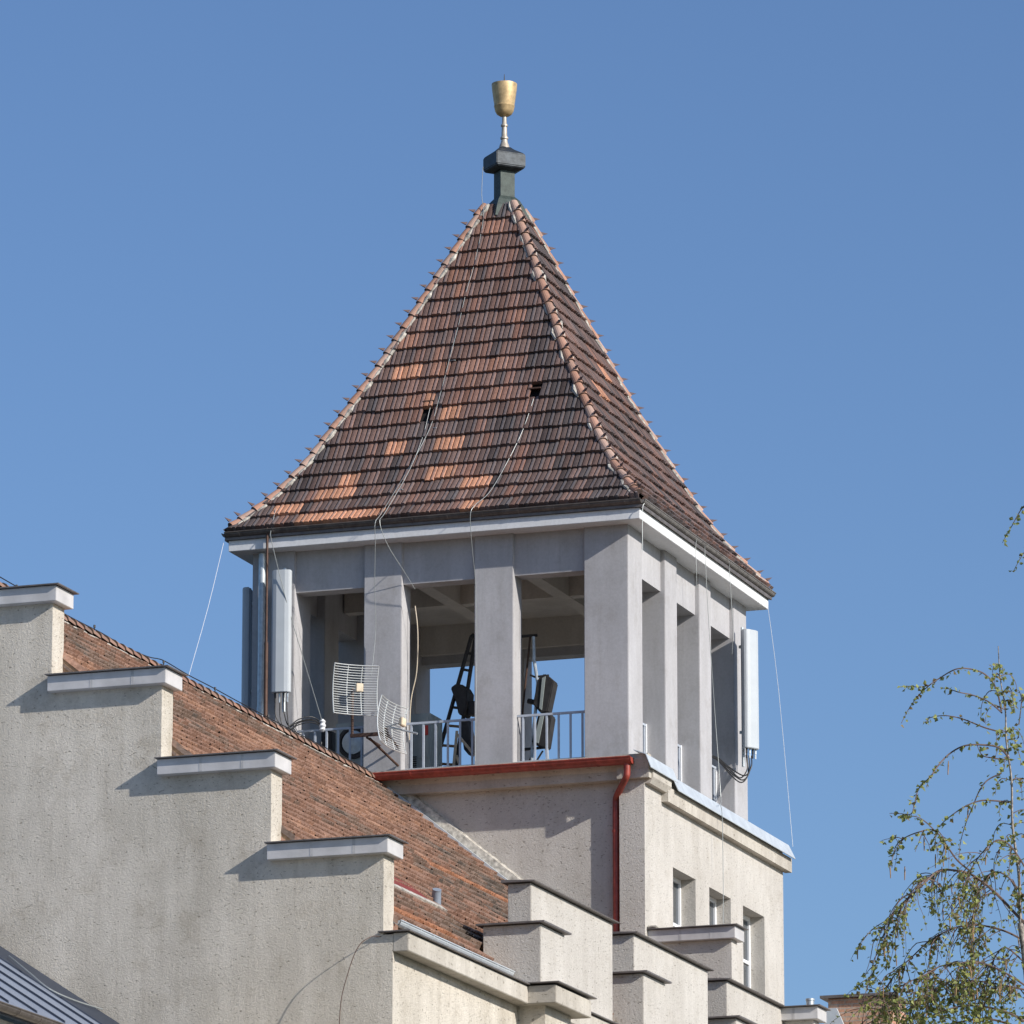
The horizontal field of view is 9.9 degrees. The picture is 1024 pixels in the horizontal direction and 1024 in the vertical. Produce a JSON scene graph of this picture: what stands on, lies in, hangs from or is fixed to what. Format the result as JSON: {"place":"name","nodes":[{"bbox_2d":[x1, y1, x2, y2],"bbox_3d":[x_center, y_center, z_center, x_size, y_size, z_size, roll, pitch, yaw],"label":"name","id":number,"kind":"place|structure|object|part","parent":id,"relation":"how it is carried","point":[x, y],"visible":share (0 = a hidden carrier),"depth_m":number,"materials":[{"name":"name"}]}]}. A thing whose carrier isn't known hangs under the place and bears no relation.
{"place":"outdoors","nodes":[
{"label":"outdoors","id":0,"kind":"place"},
{"bbox_2d":[321,731,335,752],"bbox_3d":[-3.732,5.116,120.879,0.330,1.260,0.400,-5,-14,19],"label":"junction box","id":1,"kind":"object","parent":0,"point":[332,741],"visible":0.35,"depth_m":120.86,"materials":[{"name":"metal"}]},
{"bbox_2d":[0,0,1023,1023],"label":"sky","id":2,"kind":"structure","parent":0,"point":[793,230],"materials":[{"name":"blue"}]},
{"label":"ground","id":3,"kind":"structure","parent":0,"visible":0},
{"bbox_2d":[0,946,118,1023],"bbox_3d":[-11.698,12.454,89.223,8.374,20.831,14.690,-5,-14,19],"label":"metal roofed annex","id":4,"kind":"object","parent":3,"relation":"on","point":[26,997],"visible":1,"depth_m":94.54,"materials":[{"name":"grey metal"}]},
{"bbox_2d":[9,955,102,1009],"bbox_3d":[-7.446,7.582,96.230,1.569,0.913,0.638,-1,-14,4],"label":"loose cable","id":5,"kind":"object","parent":4,"relation":"on","point":[51,989],"visible":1,"depth_m":96.11,"materials":[{"name":"metal"}]},
{"bbox_2d":[0,582,830,1023],"bbox_3d":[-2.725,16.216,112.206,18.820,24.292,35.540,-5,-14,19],"label":"stepped gable house","id":6,"kind":"structure","parent":3,"relation":"on","point":[176,846],"depth_m":97.40,"materials":[{"name":"beige paint"}]},
{"bbox_2d":[0,577,367,769],"bbox_3d":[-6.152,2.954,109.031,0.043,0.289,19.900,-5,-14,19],"label":"ridge conductor","id":7,"kind":"object","parent":6,"relation":"on","point":[214,688],"visible":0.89,"depth_m":111.02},
{"bbox_2d":[189,543,223,673],"bbox_3d":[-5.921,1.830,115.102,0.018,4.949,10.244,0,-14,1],"label":"guy wire","id":8,"kind":"object","parent":7,"relation":"attached to","point":[207,608],"visible":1,"depth_m":115.67,"materials":[{"name":"grey metal"}]},
{"bbox_2d":[339,936,380,1023],"bbox_3d":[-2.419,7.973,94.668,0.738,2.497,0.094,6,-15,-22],"label":"wall cable","id":9,"kind":"object","parent":6,"relation":"attached to","point":[348,972],"depth_m":94.75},
{"bbox_2d":[806,998,814,1004],"bbox_3d":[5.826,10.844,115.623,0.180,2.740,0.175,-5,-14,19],"label":"flue pipe","id":10,"kind":"object","parent":6,"relation":"on","point":[809,1001],"visible":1,"depth_m":115.86,"materials":[{"name":"metal"}]},
{"bbox_2d":[221,74,794,1004],"bbox_3d":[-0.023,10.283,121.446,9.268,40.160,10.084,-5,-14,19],"label":"bell tower","id":11,"kind":"structure","parent":3,"relation":"on","point":[575,548],"depth_m":120.42,"materials":[{"name":"beige concrete"}]},
{"bbox_2d":[241,587,252,709],"bbox_3d":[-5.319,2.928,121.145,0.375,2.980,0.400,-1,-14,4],"label":"panel antenna","id":12,"kind":"object","parent":11,"relation":"attached to","point":[246,684],"visible":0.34,"depth_m":121.03,"materials":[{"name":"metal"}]},
{"bbox_2d":[257,553,265,715],"bbox_3d":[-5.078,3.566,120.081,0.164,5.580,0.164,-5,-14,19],"label":"service pipe","id":13,"kind":"object","parent":11,"relation":"attached to","point":[261,622],"visible":0.5,"depth_m":120.30,"materials":[{"name":"metal"}]},
{"bbox_2d":[263,522,268,717],"bbox_3d":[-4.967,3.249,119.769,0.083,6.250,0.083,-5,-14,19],"label":"downpipe","id":14,"kind":"object","parent":11,"relation":"attached to","point":[265,712],"visible":0.67,"depth_m":119.87,"materials":[{"name":"brown metal"}]},
{"bbox_2d":[271,568,291,711],"bbox_3d":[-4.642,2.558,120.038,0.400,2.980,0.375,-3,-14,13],"label":"panel antenna","id":15,"kind":"object","parent":11,"relation":"attached to","point":[281,639],"visible":1,"depth_m":119.88,"materials":[{"name":"plastic"}]},
{"bbox_2d":[274,702,330,732],"bbox_3d":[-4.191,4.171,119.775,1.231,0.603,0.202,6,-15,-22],"label":"antenna cables","id":16,"kind":"object","parent":15,"relation":"hanging from","point":[301,721],"visible":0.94,"depth_m":119.63,"materials":[{"name":"grey rubber"}]},
{"bbox_2d":[270,509,325,731],"bbox_3d":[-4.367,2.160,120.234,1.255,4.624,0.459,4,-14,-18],"label":"rope stay","id":17,"kind":"object","parent":11,"relation":"attached to","point":[322,725],"visible":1,"depth_m":119.90,"materials":[{"name":"metal"}]},
{"bbox_2d":[336,722,362,764],"bbox_3d":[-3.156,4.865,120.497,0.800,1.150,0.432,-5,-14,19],"label":"air conditioner","id":18,"kind":"object","parent":11,"relation":"on","point":[344,747],"visible":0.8,"depth_m":120.38,"materials":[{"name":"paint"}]},
{"bbox_2d":[350,687,417,766],"bbox_3d":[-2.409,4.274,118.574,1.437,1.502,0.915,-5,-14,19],"label":"antenna bracket","id":19,"kind":"object","parent":11,"relation":"attached to","point":[367,736],"visible":1,"depth_m":118.33,"materials":[{"name":"metal"}]},
{"bbox_2d":[332,663,378,715],"bbox_3d":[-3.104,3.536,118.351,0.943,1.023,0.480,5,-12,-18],"label":"grid antenna","id":20,"kind":"object","parent":19,"relation":"attached to","point":[359,687],"visible":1,"depth_m":118.45,"materials":[{"name":"metal"}]},
{"bbox_2d":[377,695,407,753],"bbox_3d":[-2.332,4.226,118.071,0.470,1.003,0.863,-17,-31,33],"label":"grid antenna","id":21,"kind":"object","parent":19,"relation":"attached to","point":[402,722],"visible":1,"depth_m":118.09,"materials":[{"name":"metal"}]},
{"bbox_2d":[380,409,429,588],"bbox_3d":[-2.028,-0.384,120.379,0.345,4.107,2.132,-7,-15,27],"label":"roof cable","id":22,"kind":"object","parent":11,"relation":"attached to","point":[395,495],"visible":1,"depth_m":119.91,"materials":[{"name":"rubber"}]},
{"bbox_2d":[409,606,417,739],"bbox_3d":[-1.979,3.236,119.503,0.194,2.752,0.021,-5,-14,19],"label":"rope","id":23,"kind":"object","parent":11,"relation":"hanging from","point":[416,671],"visible":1,"depth_m":119.48,"materials":[{"name":"beige plastic"}]},
{"bbox_2d":[410,713,441,767],"bbox_3d":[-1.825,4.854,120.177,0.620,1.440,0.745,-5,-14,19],"label":"equipment cabinet","id":24,"kind":"object","parent":11,"relation":"on","point":[429,745],"visible":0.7,"depth_m":119.91,"materials":[{"name":"metal"}]},
{"bbox_3d":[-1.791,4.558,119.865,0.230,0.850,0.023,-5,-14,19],"label":"door","id":25,"kind":"part","parent":24,"relation":"part of","materials":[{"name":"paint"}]},
{"bbox_2d":[371,170,483,675],"bbox_3d":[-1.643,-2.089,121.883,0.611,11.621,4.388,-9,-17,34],"label":"lightning conductor","id":26,"kind":"object","parent":11,"relation":"attached to","point":[428,430],"visible":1,"depth_m":121.39,"materials":[{"name":"metal"}]},
{"bbox_2d":[442,633,474,765],"bbox_3d":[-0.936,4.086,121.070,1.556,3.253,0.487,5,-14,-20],"label":"stepladder","id":27,"kind":"object","parent":11,"relation":"on","point":[463,669],"visible":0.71,"depth_m":121.05,"materials":[{"name":"metal"}]},
{"bbox_2d":[451,684,474,755],"bbox_3d":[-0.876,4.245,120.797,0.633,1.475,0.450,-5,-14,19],"label":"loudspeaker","id":28,"kind":"object","parent":27,"relation":"hanging from","point":[463,695],"visible":0.77,"depth_m":120.72,"materials":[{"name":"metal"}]},
{"bbox_2d":[452,731,470,765],"bbox_3d":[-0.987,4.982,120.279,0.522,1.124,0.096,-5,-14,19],"label":"wooden trestle","id":29,"kind":"object","parent":11,"relation":"on","point":[455,757],"visible":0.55,"depth_m":120.32,"materials":[{"name":"beige wood"}]},
{"bbox_2d":[470,398,533,760],"bbox_3d":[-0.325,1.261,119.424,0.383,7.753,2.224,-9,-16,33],"label":"roof cable","id":30,"kind":"object","parent":11,"relation":"attached to","point":[475,587],"visible":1,"depth_m":118.80,"materials":[{"name":"metal"}]},
{"bbox_2d":[522,634,557,759],"bbox_3d":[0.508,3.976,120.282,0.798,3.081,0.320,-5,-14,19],"label":"antenna mast","id":31,"kind":"object","parent":11,"relation":"on","point":[543,700],"visible":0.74,"depth_m":120.15,"materials":[{"name":"metal"}]},
{"bbox_2d":[642,503,644,551],"bbox_3d":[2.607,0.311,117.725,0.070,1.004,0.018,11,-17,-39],"label":"hanging cable","id":32,"kind":"object","parent":11,"relation":"hanging from","point":[642,528],"visible":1,"depth_m":117.70,"materials":[{"name":"metal"}]},
{"bbox_2d":[673,877,680,926],"bbox_3d":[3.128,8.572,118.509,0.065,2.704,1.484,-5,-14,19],"label":"window","id":33,"kind":"structure","parent":11,"relation":"in","point":[676,882],"depth_m":119.22,"materials":[{"name":"clear glass"}]},
{"bbox_2d":[695,539,696,587],"bbox_3d":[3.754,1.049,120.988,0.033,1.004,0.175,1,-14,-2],"label":"hanging cable","id":34,"kind":"object","parent":11,"relation":"hanging from","point":[696,566],"visible":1,"depth_m":120.94,"materials":[{"name":"metal"}]},
{"bbox_2d":[709,896,716,924],"bbox_3d":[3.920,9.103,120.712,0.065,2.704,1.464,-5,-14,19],"label":"window","id":35,"kind":"structure","parent":11,"relation":"in","point":[712,902],"depth_m":121.51,"materials":[{"name":"clear glass"}]},
{"bbox_2d":[704,545,723,923],"bbox_3d":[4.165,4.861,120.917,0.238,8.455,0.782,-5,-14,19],"label":"hanging cable","id":36,"kind":"object","parent":11,"relation":"hanging from","point":[716,739],"visible":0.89,"depth_m":121.31,"materials":[{"name":"metal"}]},
{"bbox_2d":[729,562,732,650],"bbox_3d":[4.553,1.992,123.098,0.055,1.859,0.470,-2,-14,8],"label":"hanging cable","id":37,"kind":"object","parent":11,"relation":"hanging from","point":[731,602],"visible":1,"depth_m":123.10,"materials":[{"name":"metal"}]},
{"bbox_2d":[712,755,751,782],"bbox_3d":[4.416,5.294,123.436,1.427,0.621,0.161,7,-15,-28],"label":"antenna cables","id":38,"kind":"object","parent":11,"relation":"attached to","point":[724,765],"visible":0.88,"depth_m":123.57,"materials":[{"name":"grey rubber"}]},
{"bbox_2d":[743,914,750,987],"bbox_3d":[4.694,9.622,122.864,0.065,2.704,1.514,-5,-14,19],"label":"window","id":39,"kind":"structure","parent":11,"relation":"in","point":[746,920],"depth_m":123.55,"materials":[{"name":"clear glass"}]},
{"bbox_2d":[739,627,758,766],"bbox_3d":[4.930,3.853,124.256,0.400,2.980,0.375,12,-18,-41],"label":"panel antenna","id":40,"kind":"object","parent":11,"relation":"attached to","point":[748,647],"visible":1,"depth_m":124.11,"materials":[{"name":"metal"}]},
{"bbox_2d":[767,603,792,844],"bbox_3d":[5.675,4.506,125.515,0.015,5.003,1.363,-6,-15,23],"label":"guy wire","id":41,"kind":"object","parent":11,"relation":"attached to","point":[781,722],"visible":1,"depth_m":125.58,"materials":[{"name":"grey metal"}]},
{"bbox_2d":[820,992,909,1023],"bbox_3d":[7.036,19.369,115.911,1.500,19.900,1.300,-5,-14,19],"label":"brick chimney","id":42,"kind":"object","parent":3,"relation":"on","point":[838,1005],"visible":0.59,"depth_m":117.70,"materials":[{"name":"brick"}]},
{"bbox_2d":[830,506,1023,1023],"bbox_3d":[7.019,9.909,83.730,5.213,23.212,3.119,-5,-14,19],"label":"birch tree","id":43,"kind":"object","parent":3,"relation":"on","point":[961,991],"visible":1,"depth_m":84.64,"materials":[{"name":"green plant"}]}
]}

